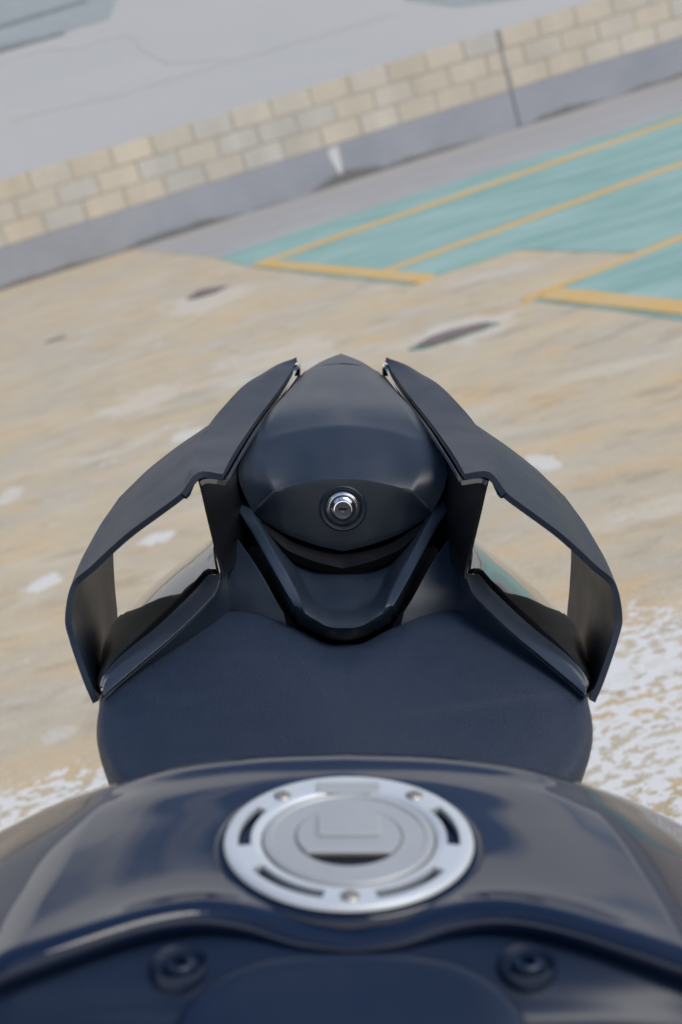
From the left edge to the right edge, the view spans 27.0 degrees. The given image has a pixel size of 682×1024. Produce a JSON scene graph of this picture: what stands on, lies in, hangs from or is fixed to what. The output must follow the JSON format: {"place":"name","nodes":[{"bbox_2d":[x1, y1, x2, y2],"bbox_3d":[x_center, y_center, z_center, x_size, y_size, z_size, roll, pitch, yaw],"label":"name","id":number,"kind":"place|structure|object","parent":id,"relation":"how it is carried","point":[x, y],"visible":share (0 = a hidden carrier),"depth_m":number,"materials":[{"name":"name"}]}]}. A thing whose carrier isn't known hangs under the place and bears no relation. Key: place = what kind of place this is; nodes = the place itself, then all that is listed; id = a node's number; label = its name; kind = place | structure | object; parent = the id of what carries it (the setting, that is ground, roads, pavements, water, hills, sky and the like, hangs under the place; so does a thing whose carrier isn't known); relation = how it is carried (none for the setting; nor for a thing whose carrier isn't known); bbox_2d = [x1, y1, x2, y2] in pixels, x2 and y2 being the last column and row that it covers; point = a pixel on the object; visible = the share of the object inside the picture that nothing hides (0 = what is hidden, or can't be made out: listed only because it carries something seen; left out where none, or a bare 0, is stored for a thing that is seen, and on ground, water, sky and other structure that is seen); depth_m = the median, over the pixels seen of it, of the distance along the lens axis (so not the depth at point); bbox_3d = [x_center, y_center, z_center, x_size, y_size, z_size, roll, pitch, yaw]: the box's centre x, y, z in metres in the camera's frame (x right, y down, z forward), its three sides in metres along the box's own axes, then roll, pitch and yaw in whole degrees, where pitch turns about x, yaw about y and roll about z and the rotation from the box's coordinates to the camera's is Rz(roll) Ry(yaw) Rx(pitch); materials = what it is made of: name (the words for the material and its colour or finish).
{"place":"outdoors","nodes":[
{"label":"outdoors","id":0,"kind":"place"},
{"bbox_2d":[0,0,593,179],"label":"ramp","id":1,"kind":"structure","parent":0,"point":[179,33],"depth_m":15.12,"materials":[{"name":"concrete"}]},
{"bbox_2d":[0,32,64,51],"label":"seam line","id":2,"kind":"object","parent":1,"relation":"on","point":[9,46],"visible":1,"depth_m":16.65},
{"bbox_2d":[0,0,115,45],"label":"wash band","id":3,"kind":"object","parent":1,"relation":"on","point":[87,12],"visible":1,"depth_m":17.15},
{"bbox_2d":[0,0,86,27],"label":"seam line","id":4,"kind":"object","parent":3,"relation":"on","point":[37,14],"visible":1,"depth_m":17.32,"materials":[{"name":"grey concrete"}]},
{"bbox_2d":[134,40,222,63],"bbox_3d":[-1.951,-5.090,15.648,0.374,0.555,1.581,-30,21,-36],"label":"hairline crack","id":5,"kind":"object","parent":1,"relation":"on","point":[185,62],"visible":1,"depth_m":15.36,"materials":[{"name":"grey concrete"}]},
{"bbox_2d":[13,16,388,120],"bbox_3d":[-1.448,-4.718,15.078,4.229,0.078,0.127,-18,17,-6],"label":"hairline crack","id":6,"kind":"object","parent":1,"relation":"on","point":[201,70],"visible":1,"depth_m":15.08,"materials":[{"name":"grey concrete"}]},
{"bbox_2d":[412,0,500,5],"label":"wash band","id":7,"kind":"object","parent":1,"relation":"on","point":[456,2],"visible":1,"depth_m":15.30,"materials":[{"name":"grey concrete"}]},
{"bbox_2d":[0,249,681,831],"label":"ground","id":8,"kind":"structure","parent":0,"point":[126,383],"depth_m":4.93,"materials":[{"name":"concrete"}]},
{"bbox_2d":[45,335,65,342],"bbox_3d":[-1.845,-1.114,9.164,0.150,0.002,0.124,-15,17,5],"label":"floor crack","id":9,"kind":"object","parent":8,"relation":"on","point":[53,339],"visible":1,"depth_m":9.15,"materials":[{"name":"brown"}]},
{"bbox_2d":[187,286,226,299],"bbox_3d":[-0.893,-1.418,9.205,0.319,0.012,0.228,0,24,43],"label":"dark stain","id":10,"kind":"object","parent":8,"relation":"on","point":[200,293],"visible":1,"depth_m":9.15,"materials":[{"name":"concrete"}]},
{"bbox_2d":[0,354,681,1023],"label":"motorcycle","id":11,"kind":"object","parent":8,"relation":"on","point":[346,690],"visible":1,"depth_m":0.76,"materials":[{"name":"plastic"}]},
{"bbox_2d":[0,0,681,290],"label":"parapet wall","id":12,"kind":"structure","parent":8,"relation":"on","point":[58,217],"depth_m":13.81,"materials":[{"name":"brick"}]},
{"bbox_2d":[134,77,681,257],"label":"screed strip","id":13,"kind":"object","parent":8,"relation":"on","point":[539,138],"visible":1,"depth_m":12.53,"materials":[{"name":"grey concrete"}]},
{"bbox_2d":[216,112,681,320],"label":"teal floor paint","id":14,"kind":"object","parent":8,"relation":"on","point":[639,215],"visible":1,"depth_m":8.66,"materials":[{"name":"teal paint"}]},
{"bbox_2d":[252,260,434,283],"bbox_3d":[-0.062,-1.462,8.579,0.128,0.010,2.874,-22,18,-16],"label":"yellow marking","id":15,"kind":"object","parent":14,"relation":"on","point":[403,276],"visible":1,"depth_m":8.24,"materials":[{"name":"paint"}]},
{"bbox_2d":[539,287,681,314],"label":"yellow marking","id":16,"kind":"object","parent":14,"relation":"on","point":[637,302],"visible":1,"depth_m":5.57,"materials":[{"name":"paint"}]},
{"bbox_2d":[408,322,499,350],"bbox_3d":[0.450,-0.730,5.849,0.384,0.012,0.184,-20,18,-9],"label":"dark stain","id":17,"kind":"object","parent":8,"relation":"on","point":[442,338],"visible":1,"depth_m":5.80,"materials":[{"name":"grey paint"}]},
{"bbox_2d":[254,116,681,267],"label":"yellow marking","id":18,"kind":"object","parent":8,"relation":"on","point":[475,189],"visible":0.88,"depth_m":10.33,"materials":[{"name":"paint"}]},
{"bbox_2d":[383,161,681,269],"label":"yellow marking","id":19,"kind":"object","parent":8,"relation":"on","point":[545,212],"visible":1,"depth_m":8.27,"materials":[{"name":"paint"}]},
{"bbox_2d":[523,234,681,301],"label":"yellow marking","id":20,"kind":"object","parent":8,"relation":"on","point":[561,284],"visible":1,"depth_m":6.26,"materials":[{"name":"paint"}]}
]}

